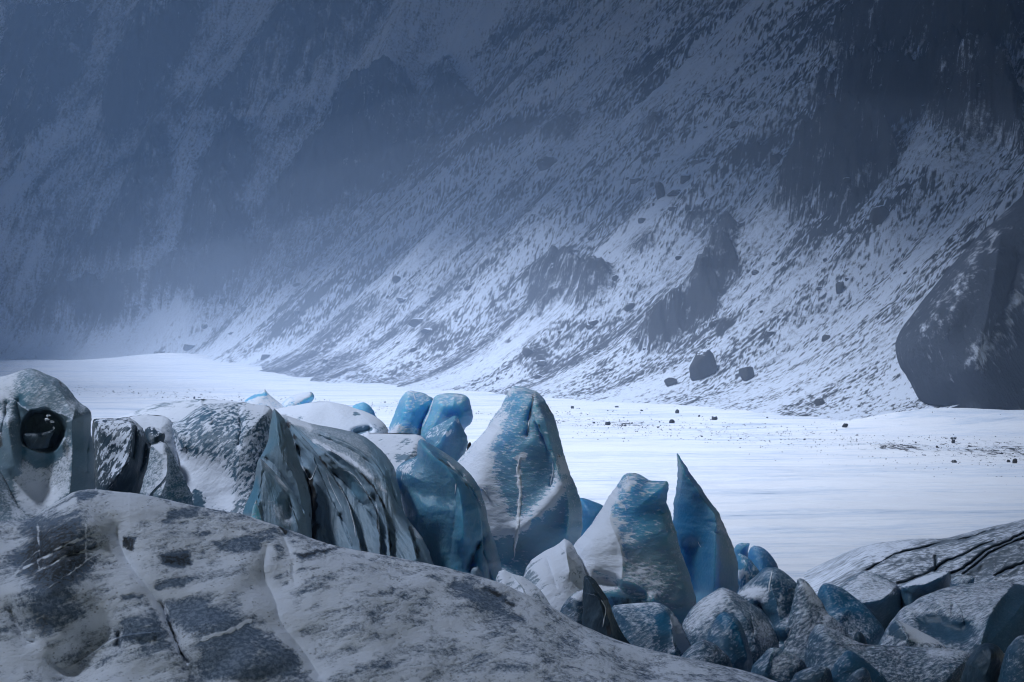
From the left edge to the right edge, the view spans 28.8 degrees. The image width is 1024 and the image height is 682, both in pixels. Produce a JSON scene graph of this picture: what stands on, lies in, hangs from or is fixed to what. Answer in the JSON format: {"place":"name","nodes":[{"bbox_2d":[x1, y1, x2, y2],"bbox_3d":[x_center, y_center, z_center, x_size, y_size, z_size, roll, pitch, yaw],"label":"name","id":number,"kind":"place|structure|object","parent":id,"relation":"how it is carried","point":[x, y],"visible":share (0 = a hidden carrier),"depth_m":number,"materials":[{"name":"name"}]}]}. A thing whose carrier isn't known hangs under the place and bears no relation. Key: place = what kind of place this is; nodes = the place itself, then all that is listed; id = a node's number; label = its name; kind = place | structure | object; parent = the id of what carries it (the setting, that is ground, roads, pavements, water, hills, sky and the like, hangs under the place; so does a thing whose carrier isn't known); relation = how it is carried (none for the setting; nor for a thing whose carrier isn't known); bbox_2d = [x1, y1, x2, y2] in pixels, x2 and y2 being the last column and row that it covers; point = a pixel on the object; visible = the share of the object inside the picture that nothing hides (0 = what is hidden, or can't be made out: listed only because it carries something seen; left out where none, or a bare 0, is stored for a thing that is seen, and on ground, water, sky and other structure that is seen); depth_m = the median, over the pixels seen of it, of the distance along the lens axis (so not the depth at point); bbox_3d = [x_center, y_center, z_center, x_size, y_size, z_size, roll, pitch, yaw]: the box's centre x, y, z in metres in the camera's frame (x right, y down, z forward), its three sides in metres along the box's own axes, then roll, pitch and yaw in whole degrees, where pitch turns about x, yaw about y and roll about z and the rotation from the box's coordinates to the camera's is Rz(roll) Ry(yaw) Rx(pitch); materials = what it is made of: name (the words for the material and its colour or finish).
{"place":"outdoors","nodes":[
{"label":"outdoors","id":0,"kind":"place"},
{"bbox_2d":[244,389,282,409],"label":"ice hump","id":1,"kind":"object","parent":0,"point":[263,397],"visible":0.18,"depth_m":66.84,"materials":[{"name":"ice"}]},
{"bbox_2d":[0,489,775,681],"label":"snow ridge","id":2,"kind":"structure","parent":0,"point":[97,585],"depth_m":39.30,"materials":[{"name":"grey snow"}]},
{"bbox_2d":[0,471,29,520],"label":"ice slab","id":3,"kind":"structure","parent":2,"relation":"on","point":[10,510],"depth_m":47.82,"materials":[{"name":"grey ice"}]},
{"bbox_2d":[251,500,260,519],"bbox_3d":[-6.060,6.242,46.991,1.352,4.985,0.433,0,0,0],"label":"ice sliver","id":4,"kind":"object","parent":2,"relation":"on","point":[256,513],"visible":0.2,"depth_m":46.98,"materials":[{"name":"teal ice"}]},
{"bbox_2d":[560,590,582,624],"bbox_3d":[1.209,7.203,45.078,1.614,2.904,2.018,0,0,-18],"label":"snow wedge","id":5,"kind":"object","parent":2,"relation":"on","point":[572,608],"visible":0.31,"depth_m":45.62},
{"bbox_2d":[582,575,629,643],"bbox_3d":[2.201,6.996,44.098,1.939,3.489,1.124,0,0,19],"label":"dark fin","id":6,"kind":"object","parent":2,"relation":"on","point":[597,615],"visible":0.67,"depth_m":44.22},
{"bbox_2d":[612,602,690,656],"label":"slanted block","id":7,"kind":"structure","parent":2,"relation":"on","point":[654,626],"depth_m":45.95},
{"bbox_2d":[0,0,1023,419],"bbox_3d":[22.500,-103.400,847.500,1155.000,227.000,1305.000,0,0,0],"label":"mountain","id":8,"kind":"structure","parent":0,"point":[172,172],"depth_m":470.48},
{"bbox_2d":[183,344,194,350],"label":"boulder","id":9,"kind":"object","parent":8,"relation":"on","point":[186,347],"visible":1,"depth_m":575.93,"materials":[{"name":"stone"}]},
{"bbox_2d":[260,354,269,360],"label":"boulder","id":10,"kind":"object","parent":8,"relation":"on","point":[264,356],"visible":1,"depth_m":518.07,"materials":[{"name":"stone"}]},
{"bbox_2d":[392,275,400,282],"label":"boulder","id":11,"kind":"object","parent":8,"relation":"on","point":[396,278],"visible":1,"depth_m":477.83,"materials":[{"name":"stone"}]},
{"bbox_2d":[396,297,405,301],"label":"boulder","id":12,"kind":"object","parent":8,"relation":"on","point":[400,299],"visible":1,"depth_m":454.73,"materials":[{"name":"stone"}]},
{"bbox_2d":[408,318,422,326],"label":"boulder","id":13,"kind":"object","parent":8,"relation":"on","point":[414,322],"visible":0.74,"depth_m":415.10,"materials":[{"name":"stone"}]},
{"bbox_2d":[420,328,431,333],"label":"boulder","id":14,"kind":"object","parent":8,"relation":"on","point":[426,330],"visible":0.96,"depth_m":400.25,"materials":[{"name":"stone"}]},
{"bbox_2d":[464,284,471,289],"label":"boulder","id":15,"kind":"object","parent":8,"relation":"on","point":[467,286],"visible":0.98,"depth_m":410.62,"materials":[{"name":"stone"}]},
{"bbox_2d":[522,346,535,356],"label":"boulder","id":16,"kind":"object","parent":8,"relation":"on","point":[527,351],"visible":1,"depth_m":326.51,"materials":[{"name":"stone"}]},
{"bbox_2d":[535,360,546,365],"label":"boulder","id":17,"kind":"object","parent":8,"relation":"on","point":[541,363],"visible":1,"depth_m":320.18,"materials":[{"name":"stone"}]},
{"bbox_2d":[537,156,557,170],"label":"boulder","id":18,"kind":"object","parent":8,"relation":"on","point":[545,162],"visible":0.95,"depth_m":463.60,"materials":[{"name":"stone"}]},
{"bbox_2d":[588,320,598,325],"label":"boulder","id":19,"kind":"object","parent":8,"relation":"on","point":[592,322],"visible":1,"depth_m":324.45,"materials":[{"name":"stone"}]},
{"bbox_2d":[612,275,618,280],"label":"boulder","id":20,"kind":"object","parent":8,"relation":"on","point":[615,277],"visible":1,"depth_m":332.96,"materials":[{"name":"stone"}]},
{"bbox_2d":[624,302,634,310],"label":"boulder","id":21,"kind":"object","parent":8,"relation":"on","point":[630,306],"visible":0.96,"depth_m":320.75,"materials":[{"name":"stone"}]},
{"bbox_2d":[629,178,641,183],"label":"boulder","id":22,"kind":"object","parent":8,"relation":"on","point":[633,180],"visible":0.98,"depth_m":394.39,"materials":[{"name":"stone"}]},
{"bbox_2d":[638,218,645,223],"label":"boulder","id":23,"kind":"object","parent":8,"relation":"on","point":[641,220],"visible":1,"depth_m":354.01,"materials":[{"name":"stone"}]},
{"bbox_2d":[655,182,664,199],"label":"boulder","id":24,"kind":"object","parent":8,"relation":"on","point":[659,189],"visible":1,"depth_m":358.72,"materials":[{"name":"stone"}]},
{"bbox_2d":[664,377,676,386],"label":"boulder","id":25,"kind":"object","parent":8,"relation":"on","point":[669,381],"visible":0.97,"depth_m":262.29,"materials":[{"name":"stone"}]},
{"bbox_2d":[668,206,675,210],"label":"boulder","id":26,"kind":"object","parent":8,"relation":"on","point":[671,208],"visible":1,"depth_m":338.73,"materials":[{"name":"stone"}]},
{"bbox_2d":[667,189,680,196],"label":"boulder","id":27,"kind":"object","parent":8,"relation":"on","point":[676,192],"visible":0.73,"depth_m":355.13,"materials":[{"name":"stone"}]},
{"bbox_2d":[680,174,689,183],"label":"boulder","id":28,"kind":"object","parent":8,"relation":"on","point":[684,178],"visible":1,"depth_m":356.83,"materials":[{"name":"stone"}]},
{"bbox_2d":[689,158,705,165],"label":"boulder","id":29,"kind":"object","parent":8,"relation":"on","point":[696,161],"visible":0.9,"depth_m":360.47,"materials":[{"name":"stone"}]},
{"bbox_2d":[689,349,716,380],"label":"boulder","id":30,"kind":"object","parent":8,"relation":"on","point":[703,364],"visible":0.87,"depth_m":259.64,"materials":[{"name":"stone"}]},
{"bbox_2d":[708,319,718,327],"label":"boulder","id":31,"kind":"object","parent":8,"relation":"on","point":[713,323],"visible":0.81,"depth_m":279.77,"materials":[{"name":"stone"}]},
{"bbox_2d":[730,121,739,128],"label":"boulder","id":32,"kind":"object","parent":8,"relation":"on","point":[733,124],"visible":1,"depth_m":365.60,"materials":[{"name":"stone"}]},
{"bbox_2d":[739,367,754,380],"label":"boulder","id":33,"kind":"object","parent":8,"relation":"on","point":[746,373],"visible":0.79,"depth_m":251.29,"materials":[{"name":"stone"}]},
{"bbox_2d":[751,270,758,274],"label":"boulder","id":34,"kind":"object","parent":8,"relation":"on","point":[753,272],"visible":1,"depth_m":286.85,"materials":[{"name":"stone"}]},
{"bbox_2d":[766,331,773,336],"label":"boulder","id":35,"kind":"object","parent":8,"relation":"on","point":[769,333],"visible":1,"depth_m":261.76,"materials":[{"name":"stone"}]},
{"bbox_2d":[770,153,781,164],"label":"boulder","id":36,"kind":"object","parent":8,"relation":"on","point":[775,158],"visible":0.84,"depth_m":330.00,"materials":[{"name":"stone"}]},
{"bbox_2d":[814,398,824,405],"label":"boulder","id":37,"kind":"object","parent":8,"relation":"on","point":[819,401],"visible":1,"depth_m":214.49,"materials":[{"name":"stone"}]},
{"bbox_2d":[822,334,829,341],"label":"boulder","id":38,"kind":"object","parent":8,"relation":"on","point":[825,337],"visible":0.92,"depth_m":248.13,"materials":[{"name":"stone"}]},
{"bbox_2d":[836,281,844,293],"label":"boulder","id":39,"kind":"object","parent":8,"relation":"on","point":[840,287],"visible":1,"depth_m":261.05,"materials":[{"name":"stone"}]},
{"bbox_2d":[843,177,850,181],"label":"boulder","id":40,"kind":"object","parent":8,"relation":"on","point":[846,179],"visible":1,"depth_m":280.90,"materials":[{"name":"stone"}]},
{"bbox_2d":[870,205,889,225],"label":"boulder","id":41,"kind":"object","parent":8,"relation":"on","point":[879,214],"visible":1,"depth_m":267.14,"materials":[{"name":"stone"}]},
{"bbox_2d":[0,353,1023,582],"bbox_3d":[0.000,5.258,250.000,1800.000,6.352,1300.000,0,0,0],"label":"snow plain","id":42,"kind":"structure","parent":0,"point":[793,516],"depth_m":143.89,"materials":[{"name":"white snow"}]},
{"bbox_2d":[0,368,94,517],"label":"cave serac","id":43,"kind":"object","parent":42,"relation":"on","point":[47,454],"visible":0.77,"depth_m":48.96,"materials":[{"name":"grey ice"}]},
{"bbox_2d":[92,417,149,493],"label":"dark block","id":44,"kind":"structure","parent":42,"relation":"on","point":[122,448],"depth_m":52.29,"materials":[{"name":"grey stone"}]},
{"bbox_2d":[129,415,178,465],"bbox_3d":[-9.962,5.081,52.894,2.747,5.976,8.724,0,0,-15],"label":"snow pillow","id":45,"kind":"object","parent":42,"relation":"on","point":[164,424],"visible":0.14,"depth_m":55.72,"materials":[{"name":"white snow"}]},
{"bbox_2d":[144,426,164,445],"bbox_3d":[-9.411,5.387,53.016,1.772,6.079,4.260,0,0,0],"label":"dark nub","id":46,"kind":"object","parent":42,"relation":"on","point":[154,435],"visible":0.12,"depth_m":54.30},
{"bbox_2d":[139,441,193,504],"bbox_3d":[-8.459,5.578,48.805,2.644,6.106,2.245,0,0,37],"label":"frosted cone","id":47,"kind":"object","parent":42,"relation":"on","point":[163,478],"visible":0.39,"depth_m":49.52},
{"bbox_2d":[91,399,280,435],"bbox_3d":[-9.161,5.028,57.420,7.114,6.474,12.260,0,0,-7],"label":"snow hummock","id":48,"kind":"object","parent":42,"relation":"on","point":[173,411],"visible":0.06,"depth_m":61.07,"materials":[{"name":"white snow"}]},
{"bbox_2d":[172,402,272,513],"bbox_3d":[-8.048,5.205,54.405,4.712,6.914,7.773,0,0,0],"label":"frosted mound","id":49,"kind":"object","parent":42,"relation":"on","point":[220,447],"visible":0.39,"depth_m":54.81,"materials":[{"name":"white snow"}]},
{"bbox_2d":[273,401,387,435],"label":"snow dome","id":50,"kind":"structure","parent":42,"relation":"on","point":[340,416],"depth_m":64.10,"materials":[{"name":"white snow"}]},
{"bbox_2d":[282,392,313,406],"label":"ice boulder","id":51,"kind":"object","parent":50,"relation":"on","point":[301,398],"visible":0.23,"depth_m":66.95,"materials":[{"name":"white ice"}]},
{"bbox_2d":[243,409,432,564],"bbox_3d":[-4.170,5.158,49.998,5.437,6.885,9.276,0,0,0],"label":"folded serac","id":52,"kind":"object","parent":42,"relation":"on","point":[333,486],"visible":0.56,"depth_m":50.05,"materials":[{"name":"ice"}]},
{"bbox_2d":[353,402,375,415],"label":"ice remnant","id":53,"kind":"object","parent":42,"relation":"on","point":[365,407],"visible":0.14,"depth_m":66.78,"materials":[{"name":"blue ice"}]},
{"bbox_2d":[363,432,433,564],"bbox_3d":[-3.095,5.456,54.934,3.156,5.590,8.134,0,0,0],"label":"snow saddle","id":54,"kind":"object","parent":42,"relation":"on","point":[397,449],"visible":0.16,"depth_m":57.05,"materials":[{"name":"white snow"}]},
{"bbox_2d":[388,390,432,434],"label":"split ice block","id":55,"kind":"structure","parent":42,"relation":"on","point":[411,411],"depth_m":61.74,"materials":[{"name":"blue ice"}]},
{"bbox_2d":[423,416,467,460],"bbox_3d":[-2.194,5.471,59.456,2.330,6.423,2.962,0,0,0],"label":"ice lump","id":56,"kind":"object","parent":42,"relation":"on","point":[449,436],"visible":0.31,"depth_m":59.55,"materials":[{"name":"blue ice"}]},
{"bbox_2d":[420,393,472,436],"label":"split ice block","id":57,"kind":"structure","parent":42,"relation":"on","point":[444,407],"depth_m":60.91,"materials":[{"name":"blue ice"}]},
{"bbox_2d":[396,439,501,580],"bbox_3d":[-1.426,5.755,53.103,2.446,6.187,4.411,0,0,-30],"label":"teal blade","id":58,"kind":"object","parent":42,"relation":"on","point":[444,508],"visible":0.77,"depth_m":52.47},
{"bbox_2d":[470,566,482,576],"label":"ice splinters","id":59,"kind":"object","parent":42,"relation":"on","point":[476,571],"visible":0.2,"depth_m":51.13,"materials":[{"name":"grey ice"}]},
{"bbox_2d":[457,386,582,575],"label":"ice spire","id":60,"kind":"structure","parent":42,"relation":"on","point":[512,461],"depth_m":57.29,"materials":[{"name":"blue ice"}]},
{"bbox_2d":[496,570,552,607],"bbox_3d":[0.317,7.142,47.384,2.589,3.084,3.092,0,0,0],"label":"wedge","id":61,"kind":"object","parent":42,"relation":"on","point":[522,584],"visible":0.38,"depth_m":48.29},
{"bbox_2d":[75,385,1023,476],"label":"gravel","id":62,"kind":"structure","parent":42,"relation":"on","point":[680,428],"depth_m":176.93,"materials":[{"name":"stone"}]},
{"bbox_2d":[523,539,585,611],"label":"ice block","id":63,"kind":"structure","parent":42,"relation":"on","point":[556,574],"depth_m":48.99,"materials":[{"name":"white ice"}]},
{"bbox_2d":[580,498,602,535],"bbox_3d":[2.458,6.834,61.410,1.743,3.948,2.320,0,0,0],"label":"ice shard","id":64,"kind":"object","parent":42,"relation":"on","point":[591,510],"visible":0.22,"depth_m":61.02,"materials":[{"name":"blue ice"}]},
{"bbox_2d":[574,473,695,625],"bbox_3d":[2.747,6.136,50.775,4.060,5.381,3.342,0,0,-21],"label":"ice fin","id":65,"kind":"object","parent":42,"relation":"on","point":[627,547],"visible":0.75,"depth_m":50.40,"materials":[{"name":"blue ice"}]},
{"bbox_2d":[673,453,738,602],"bbox_3d":[5.359,5.921,53.920,1.672,5.736,2.078,0,0,-38],"label":"ice spike","id":66,"kind":"object","parent":42,"relation":"on","point":[707,550],"visible":0.7,"depth_m":53.45,"materials":[{"name":"blue ice"}]},
{"bbox_2d":[681,639,732,667],"bbox_3d":[4.176,7.693,43.347,2.207,2.142,1.824,0,0,-45],"label":"mottled lump","id":67,"kind":"object","parent":42,"relation":"on","point":[705,650],"visible":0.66,"depth_m":43.77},
{"bbox_2d":[706,612,752,671],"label":"blue dome","id":68,"kind":"structure","parent":42,"relation":"on","point":[727,635],"depth_m":45.19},
{"bbox_2d":[682,587,778,663],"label":"snowy dome","id":69,"kind":"structure","parent":42,"relation":"on","point":[706,611],"depth_m":47.48,"materials":[{"name":"white snow"}]},
{"bbox_2d":[734,543,749,556],"bbox_3d":[6.661,7.320,57.899,1.366,2.896,1.112,0,0,0],"label":"ice chip","id":70,"kind":"object","parent":42,"relation":"on","point":[741,548],"visible":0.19,"depth_m":57.80,"materials":[{"name":"blue ice"}]},
{"bbox_2d":[737,554,758,592],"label":"ice dome","id":71,"kind":"structure","parent":42,"relation":"on","point":[748,570],"depth_m":54.82,"materials":[{"name":"blue ice"}]},
{"bbox_2d":[748,545,777,571],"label":"ice dome","id":72,"kind":"structure","parent":42,"relation":"on","point":[760,558],"depth_m":56.76,"materials":[{"name":"blue ice"}]},
{"bbox_2d":[737,567,796,648],"bbox_3d":[6.613,7.370,50.331,3.085,3.056,2.759,0,0,-42],"label":"ice cone","id":73,"kind":"object","parent":42,"relation":"on","point":[768,593],"visible":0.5,"depth_m":50.38,"materials":[{"name":"blue ice"}]},
{"bbox_2d":[751,647,806,681],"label":"pale hump","id":74,"kind":"object","parent":42,"relation":"on","point":[778,664],"visible":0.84,"depth_m":42.86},
{"bbox_2d":[790,665,833,681],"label":"hump","id":75,"kind":"object","parent":42,"relation":"on","point":[819,673],"visible":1,"depth_m":41.96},
{"bbox_2d":[831,650,887,681],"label":"blue hump","id":76,"kind":"object","parent":42,"relation":"on","point":[847,664],"visible":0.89,"depth_m":42.54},
{"bbox_2d":[848,667,871,681],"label":"hump","id":77,"kind":"object","parent":42,"relation":"on","point":[862,674],"visible":1,"depth_m":41.53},
{"bbox_2d":[854,631,866,643],"bbox_3d":[8.465,7.904,48.319,0.848,1.734,0.692,0,0,-38],"label":"ice nub","id":78,"kind":"object","parent":42,"relation":"on","point":[859,637],"visible":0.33,"depth_m":48.15},
{"bbox_2d":[805,624,970,681],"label":"ledge","id":79,"kind":"object","parent":42,"relation":"on","point":[827,646],"visible":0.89,"depth_m":43.97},
{"bbox_2d":[900,571,950,607],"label":"long block","id":80,"kind":"structure","parent":42,"relation":"on","point":[912,591],"depth_m":54.39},
{"bbox_2d":[878,581,1023,654],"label":"great block","id":81,"kind":"structure","parent":42,"relation":"on","point":[969,618],"depth_m":47.53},
{"bbox_2d":[895,194,1023,409],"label":"large boulder","id":82,"kind":"structure","parent":42,"relation":"on","point":[959,343],"depth_m":195.71,"materials":[{"name":"grey stone"}]},
{"bbox_2d":[950,575,974,586],"bbox_3d":[12.126,7.537,53.439,1.172,2.293,2.245,0,0,31],"label":"ice cobble","id":83,"kind":"object","parent":42,"relation":"on","point":[961,580],"visible":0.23,"depth_m":54.10,"materials":[{"name":"grey ice"}]},
{"bbox_2d":[960,643,1004,681],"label":"dark dome","id":84,"kind":"structure","parent":42,"relation":"on","point":[984,662],"depth_m":42.03,"materials":[{"name":"grey stone"}]},
{"bbox_2d":[881,620,945,647],"bbox_3d":[9.028,7.604,45.152,2.508,2.293,2.310,0,0,0],"label":"snow wedge","id":85,"kind":"object","parent":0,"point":[899,633],"visible":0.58,"depth_m":45.62,"materials":[{"name":"white snow"}]},
{"bbox_2d":[804,519,1023,594],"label":"glacier slope","id":86,"kind":"structure","parent":0,"point":[993,554],"depth_m":61.34,"materials":[{"name":"white snow"}]},
{"bbox_2d":[784,578,852,661],"bbox_3d":[7.671,7.386,49.187,1.981,2.833,2.026,0,0,37],"label":"ice strip","id":87,"kind":"object","parent":86,"relation":"on","point":[808,613],"visible":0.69,"depth_m":49.45,"materials":[{"name":"grey ice"}]},
{"bbox_2d":[817,583,883,644],"bbox_3d":[8.637,7.609,51.334,2.101,2.511,2.634,0,0,34],"label":"frosted whaleback","id":88,"kind":"object","parent":86,"relation":"on","point":[852,615],"visible":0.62,"depth_m":51.46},
{"bbox_2d":[840,571,901,631],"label":"tilted slab","id":89,"kind":"structure","parent":86,"relation":"on","point":[878,596],"depth_m":53.96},
{"bbox_2d":[998,635,1023,681],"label":"corner block","id":90,"kind":"structure","parent":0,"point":[1012,668],"depth_m":41.39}
]}

